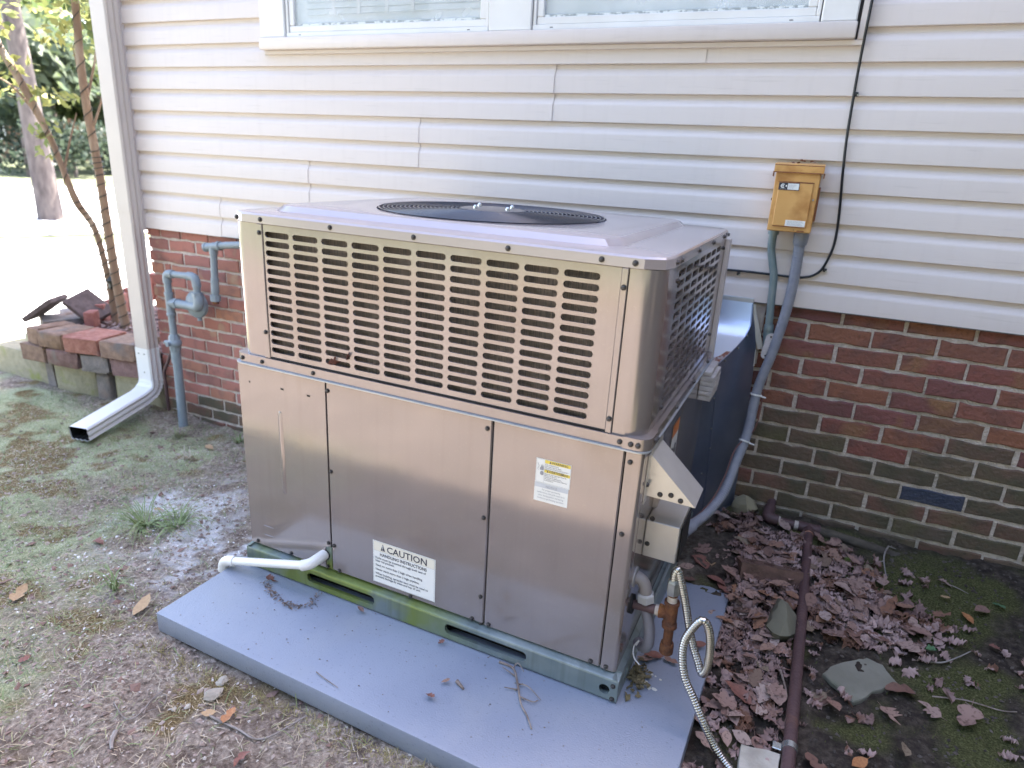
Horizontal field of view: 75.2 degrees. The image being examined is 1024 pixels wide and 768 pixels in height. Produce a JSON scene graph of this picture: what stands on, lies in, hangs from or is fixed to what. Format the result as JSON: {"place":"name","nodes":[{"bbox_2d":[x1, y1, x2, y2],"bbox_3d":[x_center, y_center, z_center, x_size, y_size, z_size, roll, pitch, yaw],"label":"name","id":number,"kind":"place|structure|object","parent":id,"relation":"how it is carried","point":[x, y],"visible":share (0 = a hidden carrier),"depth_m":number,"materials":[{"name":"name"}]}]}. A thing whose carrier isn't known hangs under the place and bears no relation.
{"place":"outdoors","nodes":[
{"label":"outdoors","id":0,"kind":"place"},
{"bbox_2d":[0,186,147,235],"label":"driveway","id":1,"kind":"structure","parent":0,"point":[18,215],"depth_m":13.28,"materials":[{"name":"concrete"}]},
{"bbox_2d":[0,240,155,341],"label":"driveway","id":2,"kind":"structure","parent":0,"point":[32,279],"depth_m":7.37,"materials":[{"name":"concrete"}]},
{"bbox_2d":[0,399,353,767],"bbox_3d":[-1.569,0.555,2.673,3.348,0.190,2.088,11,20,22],"label":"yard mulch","id":3,"kind":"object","parent":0,"point":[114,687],"visible":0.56,"depth_m":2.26,"materials":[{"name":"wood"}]},
{"bbox_2d":[0,384,365,767],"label":"grass","id":4,"kind":"structure","parent":0,"point":[84,594],"depth_m":2.60,"materials":[{"name":"plant"}]},
{"bbox_2d":[260,580,321,609],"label":"debris ridge","id":5,"kind":"structure","parent":0,"point":[290,603],"depth_m":2.04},
{"bbox_2d":[0,157,1023,767],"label":"ground","id":6,"kind":"structure","parent":0,"point":[824,747],"depth_m":1.94,"materials":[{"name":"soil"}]},
{"bbox_2d":[0,107,24,167],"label":"bush","id":7,"kind":"object","parent":6,"relation":"on","point":[7,136],"visible":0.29,"depth_m":26.05,"materials":[{"name":"green plant"}]},
{"bbox_2d":[9,583,27,603],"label":"dead leaf","id":8,"kind":"object","parent":6,"relation":"on","point":[21,589],"visible":0.97,"depth_m":2.13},
{"bbox_2d":[0,0,64,219],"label":"shade tree","id":9,"kind":"object","parent":6,"relation":"on","point":[47,200],"visible":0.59,"depth_m":11.88,"materials":[{"name":"grey plant"}]},
{"bbox_2d":[0,111,87,176],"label":"bush","id":10,"kind":"object","parent":6,"relation":"on","point":[20,154],"visible":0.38,"depth_m":23.15,"materials":[{"name":"green plant"}]},
{"bbox_2d":[0,0,92,162],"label":"tree","id":11,"kind":"object","parent":6,"relation":"on","point":[43,19],"visible":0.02,"depth_m":29.55,"materials":[{"name":"green plant"}]},
{"bbox_2d":[0,5,104,171],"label":"tree","id":12,"kind":"object","parent":6,"relation":"on","point":[57,68],"visible":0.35,"depth_m":23.62,"materials":[{"name":"green plant"}]},
{"bbox_2d":[0,119,105,160],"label":"neighbour house","id":13,"kind":"structure","parent":6,"relation":"on","point":[68,121],"depth_m":34.45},
{"bbox_2d":[54,49,102,126],"bbox_3d":[-16.219,-11.467,28.262,5.894,5.368,6.059,11,20,22],"label":"tree","id":14,"kind":"object","parent":6,"relation":"on","point":[63,111],"visible":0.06,"depth_m":27.32,"materials":[{"name":"green plant"}]},
{"bbox_2d":[49,116,109,176],"bbox_3d":[-15.714,-8.559,24.182,2.977,2.200,2.825,11,20,22],"label":"bush","id":15,"kind":"object","parent":6,"relation":"on","point":[79,139],"visible":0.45,"depth_m":23.77,"materials":[{"name":"green plant"}]},
{"bbox_2d":[0,308,167,407],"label":"block planter","id":16,"kind":"object","parent":6,"relation":"on","point":[62,349],"visible":0.79,"depth_m":4.06,"materials":[{"name":"brick"}]},
{"bbox_2d":[21,294,67,321],"bbox_3d":[-3.051,-0.499,4.347,0.201,0.155,0.200,1,18,-5],"label":"paver","id":17,"kind":"object","parent":16,"relation":"on","point":[46,306],"visible":0.94,"depth_m":4.27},
{"bbox_2d":[83,272,156,327],"bbox_3d":[-2.825,-0.584,4.875,0.063,0.269,1.235,0,19,-9],"label":"brick edging","id":18,"kind":"object","parent":16,"relation":"on","point":[92,318],"visible":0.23,"depth_m":4.43,"materials":[{"name":"brick"}]},
{"bbox_2d":[77,305,163,353],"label":"mulch","id":19,"kind":"object","parent":16,"relation":"in","point":[110,325],"depth_m":4.44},
{"bbox_2d":[0,0,131,329],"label":"crape myrtle","id":20,"kind":"object","parent":19,"relation":"on","point":[28,91],"visible":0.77,"depth_m":4.00,"materials":[{"name":"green plant"}]},
{"bbox_2d":[0,11,130,326],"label":"string lights","id":21,"kind":"object","parent":20,"relation":"attached to","point":[109,282],"visible":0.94,"depth_m":4.14,"materials":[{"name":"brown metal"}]},
{"bbox_2d":[62,288,110,320],"bbox_3d":[-2.802,-0.511,4.409,0.198,0.207,0.235,9,19,17],"label":"paver","id":22,"kind":"object","parent":19,"relation":"on","point":[79,304],"visible":0.72,"depth_m":4.40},
{"bbox_2d":[82,136,110,172],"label":"bush","id":23,"kind":"object","parent":6,"relation":"on","point":[106,167],"visible":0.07,"depth_m":26.37,"materials":[{"name":"green plant"}]},
{"bbox_2d":[90,559,132,597],"bbox_3d":[-1.297,0.645,2.154,0.144,0.078,0.223,-7,21,-28],"label":"grass tuft","id":24,"kind":"object","parent":6,"relation":"on","point":[115,587],"visible":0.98,"depth_m":2.17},
{"bbox_2d":[109,729,118,749],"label":"twig","id":25,"kind":"object","parent":6,"relation":"on","point":[113,737],"visible":1,"depth_m":1.61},
{"bbox_2d":[5,478,246,670],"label":"white chips","id":26,"kind":"object","parent":6,"relation":"on","point":[239,551],"visible":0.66,"depth_m":2.40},
{"bbox_2d":[113,689,166,719],"bbox_3d":[-0.961,0.830,1.719,0.124,0.012,0.078,-7,21,-27],"label":"twig","id":27,"kind":"object","parent":6,"relation":"on","point":[154,697],"visible":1,"depth_m":1.71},
{"bbox_2d":[133,593,150,614],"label":"dead leaf","id":28,"kind":"object","parent":6,"relation":"on","point":[142,603],"visible":1,"depth_m":2.06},
{"bbox_2d":[87,492,204,547],"bbox_3d":[-1.428,0.519,2.598,0.465,0.101,0.431,11,20,22],"label":"grass tuft","id":29,"kind":"object","parent":6,"relation":"on","point":[139,518],"visible":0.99,"depth_m":2.61,"materials":[{"name":"plant"}]},
{"bbox_2d":[0,432,331,767],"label":"bark scraps","id":30,"kind":"object","parent":6,"relation":"on","point":[135,687],"visible":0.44,"depth_m":2.10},
{"bbox_2d":[121,491,216,546],"bbox_3d":[-1.316,0.517,2.620,0.380,0.093,0.401,11,20,22],"label":"grass tuft","id":31,"kind":"object","parent":6,"relation":"on","point":[183,518],"visible":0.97,"depth_m":2.63,"materials":[{"name":"plant"}]},
{"bbox_2d":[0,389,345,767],"bbox_3d":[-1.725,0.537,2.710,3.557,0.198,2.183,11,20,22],"label":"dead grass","id":32,"kind":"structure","parent":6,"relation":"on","point":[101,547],"depth_m":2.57,"materials":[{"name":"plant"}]},
{"bbox_2d":[101,485,245,541],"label":"white dust grains","id":33,"kind":"object","parent":6,"relation":"on","point":[179,514],"visible":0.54,"depth_m":2.76},
{"bbox_2d":[162,270,207,427],"bbox_3d":[-1.818,-0.130,3.670,0.401,1.006,0.105,11,20,22],"label":"gas riser","id":34,"kind":"object","parent":6,"relation":"on","point":[195,303],"visible":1,"depth_m":3.59,"materials":[{"name":"grey paint"}]},
{"bbox_2d":[0,405,410,767],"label":"pale grit","id":35,"kind":"object","parent":6,"relation":"on","point":[172,728],"visible":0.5,"depth_m":2.09,"materials":[{"name":"gravel"}]},
{"bbox_2d":[203,688,223,701],"bbox_3d":[-0.791,0.821,1.762,0.038,0.028,0.050,6,19,8],"label":"stone","id":36,"kind":"object","parent":6,"relation":"on","point":[212,694],"visible":0.99,"depth_m":1.75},
{"bbox_2d":[215,675,227,686],"bbox_3d":[-0.789,0.811,1.815,0.027,0.020,0.038,11,20,22],"label":"stone","id":37,"kind":"object","parent":6,"relation":"on","point":[220,681],"visible":0.98,"depth_m":1.81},
{"bbox_2d":[219,706,235,726],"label":"dead leaf","id":38,"kind":"object","parent":6,"relation":"on","point":[227,715],"visible":1,"depth_m":1.68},
{"bbox_2d":[233,747,250,766],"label":"dead leaf","id":39,"kind":"object","parent":6,"relation":"on","point":[242,754],"visible":1,"depth_m":1.57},
{"bbox_2d":[204,709,306,739],"bbox_3d":[-0.659,0.855,1.669,0.268,0.015,0.078,4,18,1],"label":"twig","id":40,"kind":"object","parent":6,"relation":"on","point":[232,726],"visible":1,"depth_m":1.66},
{"bbox_2d":[128,583,438,767],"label":"moss fringe","id":41,"kind":"object","parent":6,"relation":"on","point":[325,725],"visible":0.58,"depth_m":1.74,"materials":[{"name":"plant"}]},
{"bbox_2d":[157,556,728,767],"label":"equipment pad","id":42,"kind":"object","parent":6,"relation":"on","point":[451,724],"visible":0.45,"depth_m":1.77,"materials":[{"name":"concrete"}]},
{"bbox_2d":[234,197,731,701],"bbox_3d":[-0.020,0.034,2.166,1.369,1.182,0.972,11,20,23],"label":"packaged air conditioner","id":43,"kind":"object","parent":42,"relation":"on","point":[486,429],"visible":1,"depth_m":1.74,"materials":[{"name":"beige"}]},
{"bbox_2d":[218,550,329,571],"bbox_3d":[-0.764,0.563,2.122,0.408,0.160,0.094,11,20,22],"label":"drain pipe","id":44,"kind":"object","parent":43,"relation":"attached to","point":[312,562],"visible":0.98,"depth_m":2.06,"materials":[{"name":"white plastic"}]},
{"bbox_2d":[632,566,654,664],"bbox_3d":[0.348,0.603,1.744,0.072,0.270,0.091,11,20,22],"label":"drain pipe","id":45,"kind":"object","parent":43,"relation":"attached to","point":[641,580],"visible":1,"depth_m":1.72,"materials":[{"name":"grey plastic"}]},
{"bbox_2d":[628,578,679,655],"bbox_3d":[0.364,0.587,1.715,0.129,0.223,0.052,11,20,22],"label":"gas fitting","id":46,"kind":"object","parent":43,"relation":"attached to","point":[667,611],"visible":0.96,"depth_m":1.69,"materials":[{"name":"brown paint"}]},
{"bbox_2d":[670,566,733,767],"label":"flexible gas hose","id":47,"kind":"object","parent":46,"relation":"attached to","point":[688,636],"visible":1,"depth_m":1.61,"materials":[{"name":"metal"}]},
{"bbox_2d":[697,360,720,401],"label":"louvered vent hood","id":48,"kind":"structure","parent":43,"relation":"attached to","point":[709,381],"depth_m":2.18,"materials":[{"name":"plastic"}]},
{"bbox_2d":[499,661,540,728],"bbox_3d":[0.022,0.796,1.736,0.072,0.020,0.239,-6,21,-26],"label":"twig","id":49,"kind":"object","parent":42,"relation":"on","point":[515,675],"visible":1,"depth_m":1.74,"materials":[{"name":"wood"}]},
{"bbox_2d":[625,655,652,701],"bbox_3d":[0.347,0.797,1.804,0.070,0.019,0.192,11,20,22],"label":"silt pile","id":50,"kind":"object","parent":42,"relation":"on","point":[637,679],"visible":0.99,"depth_m":1.80,"materials":[{"name":"soil"}]},
{"bbox_2d":[641,650,662,657],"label":"dead leaf","id":51,"kind":"object","parent":42,"relation":"on","point":[653,654],"visible":0.96,"depth_m":1.89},
{"bbox_2d":[117,0,1023,569],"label":"house","id":52,"kind":"structure","parent":6,"relation":"on","point":[893,402],"depth_m":2.42,"materials":[{"name":"plastic"}]},
{"bbox_2d":[69,0,162,440],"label":"downspout","id":53,"kind":"object","parent":52,"relation":"attached to","point":[145,391],"visible":1,"depth_m":3.53,"materials":[{"name":"beige metal"}]},
{"bbox_2d":[201,241,239,303],"bbox_3d":[-1.353,-0.563,3.389,0.466,0.344,0.146,11,20,22],"label":"vent pipe","id":54,"kind":"object","parent":52,"relation":"attached to","point":[213,248],"visible":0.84,"depth_m":3.38,"materials":[{"name":"grey paint"}]},
{"bbox_2d":[285,0,489,36],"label":"window","id":55,"kind":"structure","parent":52,"relation":"in","point":[303,17],"depth_m":2.74,"materials":[{"name":"white glass"}]},
{"bbox_2d":[533,0,822,29],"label":"window","id":56,"kind":"structure","parent":52,"relation":"in","point":[558,14],"depth_m":2.30,"materials":[{"name":"white glass"}]},
{"bbox_2d":[690,295,766,517],"bbox_3d":[0.435,0.110,2.651,0.962,0.984,0.262,11,20,22],"label":"air duct","id":57,"kind":"object","parent":52,"relation":"attached to","point":[738,346],"visible":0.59,"depth_m":2.46,"materials":[{"name":"metal"}]},
{"bbox_2d":[761,230,778,358],"bbox_3d":[0.936,-0.323,2.398,0.092,0.460,0.084,11,20,22],"label":"metal conduit","id":58,"kind":"object","parent":52,"relation":"attached to","point":[768,331],"visible":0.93,"depth_m":2.37,"materials":[{"name":"metal"}]},
{"bbox_2d":[767,162,825,233],"bbox_3d":[0.955,-0.630,2.244,0.159,0.223,0.107,11,20,22],"label":"disconnect box","id":59,"kind":"object","parent":52,"relation":"attached to","point":[795,198],"visible":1,"depth_m":2.20,"materials":[{"name":"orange metal"}]},
{"bbox_2d":[688,232,808,535],"bbox_3d":[0.780,-0.003,2.292,0.524,1.012,0.083,-13,25,-41],"label":"flexible conduit","id":60,"kind":"object","parent":59,"relation":"attached to","point":[714,504],"visible":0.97,"depth_m":2.39,"materials":[{"name":"grey"}]},
{"bbox_2d":[772,182,813,227],"bbox_3d":[0.933,-0.596,2.210,0.108,0.144,0.007,11,20,22],"label":"door","id":61,"kind":"structure","parent":59,"relation":"in","point":[790,204],"depth_m":2.21,"materials":[{"name":"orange metal"}]},
{"bbox_2d":[727,0,873,278],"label":"cable","id":62,"kind":"object","parent":52,"relation":"attached to","point":[854,95],"visible":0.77,"depth_m":2.20,"materials":[{"name":"black plastic"}]},
{"bbox_2d":[691,551,709,568],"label":"dead leaf","id":63,"kind":"object","parent":6,"relation":"on","point":[703,557],"visible":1,"depth_m":2.34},
{"bbox_2d":[692,543,711,554],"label":"dead leaf","id":64,"kind":"object","parent":6,"relation":"on","point":[702,548],"visible":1,"depth_m":2.42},
{"bbox_2d":[695,731,709,747],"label":"dead leaf","id":65,"kind":"object","parent":6,"relation":"on","point":[701,736],"visible":0.73,"depth_m":1.66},
{"bbox_2d":[722,730,731,746],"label":"dead leaf","id":66,"kind":"object","parent":6,"relation":"on","point":[726,737],"visible":1,"depth_m":1.65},
{"bbox_2d":[731,494,757,513],"bbox_3d":[0.920,0.482,2.624,0.090,0.086,0.084,-7,21,-28],"label":"stone","id":67,"kind":"object","parent":6,"relation":"on","point":[742,503],"visible":0.8,"depth_m":2.61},
{"bbox_2d":[737,744,780,767],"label":"stone","id":68,"kind":"object","parent":6,"relation":"on","point":[750,757],"visible":0.97,"depth_m":1.60,"materials":[{"name":"stone"}]},
{"bbox_2d":[751,731,767,748],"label":"dead leaf","id":69,"kind":"object","parent":6,"relation":"on","point":[756,744],"visible":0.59,"depth_m":1.66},
{"bbox_2d":[756,681,776,702],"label":"dead leaf","id":70,"kind":"object","parent":6,"relation":"on","point":[765,694],"visible":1,"depth_m":1.80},
{"bbox_2d":[736,556,803,588],"bbox_3d":[0.875,0.646,2.272,0.204,0.095,0.104,6,19,9],"label":"hollow brick","id":71,"kind":"object","parent":6,"relation":"on","point":[759,570],"visible":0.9,"depth_m":2.23,"materials":[{"name":"brick"}]},
{"bbox_2d":[765,598,796,642],"bbox_3d":[0.833,0.733,2.050,0.099,0.104,0.166,11,20,22],"label":"stone","id":72,"kind":"object","parent":6,"relation":"on","point":[780,624],"visible":0.92,"depth_m":2.01,"materials":[{"name":"stone"}]},
{"bbox_2d":[805,749,823,767],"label":"dead leaf","id":73,"kind":"object","parent":6,"relation":"on","point":[813,759],"visible":1,"depth_m":1.60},
{"bbox_2d":[816,609,835,621],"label":"dead leaf","id":74,"kind":"object","parent":6,"relation":"on","point":[819,618],"visible":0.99,"depth_m":2.05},
{"bbox_2d":[819,607,831,620],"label":"dead leaf","id":75,"kind":"object","parent":74,"relation":"on","point":[825,615],"visible":1,"depth_m":2.05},
{"bbox_2d":[762,498,899,767],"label":"iron pipe","id":76,"kind":"object","parent":6,"relation":"on","point":[788,747],"visible":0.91,"depth_m":2.05,"materials":[{"name":"brown"}]},
{"bbox_2d":[682,507,1023,767],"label":"leaf litter","id":77,"kind":"object","parent":6,"relation":"on","point":[881,622],"visible":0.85,"depth_m":2.01,"materials":[{"name":"plant"}]},
{"bbox_2d":[704,699,722,708],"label":"dead leaf","id":78,"kind":"object","parent":77,"relation":"on","point":[714,703],"visible":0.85,"depth_m":1.76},
{"bbox_2d":[720,701,740,720],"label":"dead leaf","id":79,"kind":"object","parent":77,"relation":"on","point":[723,711],"visible":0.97,"depth_m":1.73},
{"bbox_2d":[712,690,741,709],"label":"dead leaf","id":80,"kind":"object","parent":79,"relation":"on","point":[723,698],"visible":1,"depth_m":1.75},
{"bbox_2d":[727,707,739,725],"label":"dead leaf","id":81,"kind":"object","parent":77,"relation":"on","point":[734,720],"visible":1,"depth_m":1.71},
{"bbox_2d":[725,620,746,629],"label":"dead leaf","id":82,"kind":"object","parent":77,"relation":"on","point":[736,622],"visible":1,"depth_m":2.06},
{"bbox_2d":[725,680,751,703],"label":"dead leaf","id":83,"kind":"object","parent":77,"relation":"on","point":[738,690],"visible":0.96,"depth_m":1.80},
{"bbox_2d":[732,730,755,747],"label":"dead leaf","id":84,"kind":"object","parent":77,"relation":"on","point":[741,736],"visible":1,"depth_m":1.66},
{"bbox_2d":[741,640,759,650],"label":"dead leaf","id":85,"kind":"object","parent":77,"relation":"on","point":[757,646],"visible":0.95,"depth_m":1.98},
{"bbox_2d":[743,589,761,598],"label":"dead leaf","id":86,"kind":"object","parent":77,"relation":"on","point":[749,593],"visible":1,"depth_m":2.15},
{"bbox_2d":[747,668,763,687],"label":"dead leaf","id":87,"kind":"object","parent":77,"relation":"on","point":[755,676],"visible":1,"depth_m":1.85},
{"bbox_2d":[747,607,767,617],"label":"dead leaf","id":88,"kind":"object","parent":77,"relation":"on","point":[753,612],"visible":1,"depth_m":2.08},
{"bbox_2d":[753,611,767,628],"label":"dead leaf","id":89,"kind":"object","parent":77,"relation":"on","point":[760,621],"visible":1,"depth_m":2.06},
{"bbox_2d":[759,643,779,650],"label":"dead leaf","id":90,"kind":"object","parent":77,"relation":"on","point":[766,646],"visible":1,"depth_m":1.96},
{"bbox_2d":[762,704,782,717],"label":"dead leaf","id":91,"kind":"object","parent":77,"relation":"on","point":[772,711],"visible":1,"depth_m":1.74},
{"bbox_2d":[765,680,786,705],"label":"dead leaf","id":92,"kind":"object","parent":77,"relation":"on","point":[779,701],"visible":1,"depth_m":1.77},
{"bbox_2d":[764,580,790,585],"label":"dead leaf","id":93,"kind":"object","parent":77,"relation":"on","point":[780,582],"visible":1,"depth_m":2.18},
{"bbox_2d":[767,641,788,653],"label":"dead leaf","id":94,"kind":"object","parent":77,"relation":"on","point":[778,651],"visible":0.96,"depth_m":1.97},
{"bbox_2d":[770,682,786,697],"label":"dead leaf","id":95,"kind":"object","parent":77,"relation":"on","point":[776,688],"visible":1,"depth_m":1.79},
{"bbox_2d":[805,592,816,605],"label":"dead leaf","id":96,"kind":"object","parent":77,"relation":"on","point":[810,598],"visible":1,"depth_m":2.12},
{"bbox_2d":[817,551,830,565],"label":"dead leaf","id":97,"kind":"object","parent":77,"relation":"on","point":[825,560],"visible":1,"depth_m":2.31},
{"bbox_2d":[834,581,855,595],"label":"dead leaf","id":98,"kind":"object","parent":77,"relation":"on","point":[845,586],"visible":0.98,"depth_m":2.17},
{"bbox_2d":[848,579,865,597],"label":"dead leaf","id":99,"kind":"object","parent":77,"relation":"on","point":[857,586],"visible":1,"depth_m":2.17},
{"bbox_2d":[847,599,868,615],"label":"dead leaf","id":100,"kind":"object","parent":77,"relation":"on","point":[851,603],"visible":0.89,"depth_m":2.09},
{"bbox_2d":[854,597,865,609],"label":"dead leaf","id":101,"kind":"object","parent":77,"relation":"on","point":[859,603],"visible":1,"depth_m":2.09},
{"bbox_2d":[880,595,897,615],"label":"dead leaf","id":102,"kind":"object","parent":77,"relation":"on","point":[889,606],"visible":0.95,"depth_m":2.07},
{"bbox_2d":[895,640,919,651],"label":"dead leaf","id":103,"kind":"object","parent":77,"relation":"on","point":[909,646],"visible":1,"depth_m":1.93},
{"bbox_2d":[899,622,915,634],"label":"dead leaf","id":104,"kind":"object","parent":77,"relation":"on","point":[908,629],"visible":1,"depth_m":2.01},
{"bbox_2d":[906,627,932,635],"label":"dead leaf","id":105,"kind":"object","parent":104,"relation":"on","point":[922,631],"visible":1,"depth_m":1.98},
{"bbox_2d":[822,658,896,705],"bbox_3d":[0.981,0.827,1.872,0.189,0.029,0.122,-5,20,-22],"label":"stone","id":106,"kind":"object","parent":6,"relation":"on","point":[872,678],"visible":0.96,"depth_m":1.86,"materials":[{"name":"stone"}]},
{"bbox_2d":[696,511,1023,767],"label":"soil crumbs","id":107,"kind":"object","parent":6,"relation":"on","point":[899,731],"visible":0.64,"depth_m":1.84,"materials":[{"name":"soil"}]},
{"bbox_2d":[852,756,869,767],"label":"dead leaf","id":108,"kind":"object","parent":6,"relation":"on","point":[860,761],"visible":1,"depth_m":1.60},
{"bbox_2d":[711,527,1023,767],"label":"moss fuzz","id":109,"kind":"object","parent":6,"relation":"on","point":[925,669],"visible":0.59,"depth_m":1.84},
{"bbox_2d":[878,702,901,725],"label":"dead leaf","id":110,"kind":"object","parent":6,"relation":"on","point":[892,714],"visible":1,"depth_m":1.74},
{"bbox_2d":[885,682,915,693],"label":"dead leaf","id":111,"kind":"object","parent":6,"relation":"on","point":[894,686],"visible":1,"depth_m":1.81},
{"bbox_2d":[918,700,943,718],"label":"dead leaf","id":112,"kind":"object","parent":6,"relation":"on","point":[934,712],"visible":1,"depth_m":1.74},
{"bbox_2d":[956,700,983,725],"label":"dead leaf","id":113,"kind":"object","parent":6,"relation":"on","point":[971,714],"visible":1,"depth_m":1.72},
{"bbox_2d":[932,696,1016,711],"bbox_3d":[1.221,0.853,1.754,0.193,0.022,0.028,9,19,17],"label":"twig","id":114,"kind":"object","parent":6,"relation":"on","point":[972,702],"visible":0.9,"depth_m":1.76,"materials":[{"name":"wood"}]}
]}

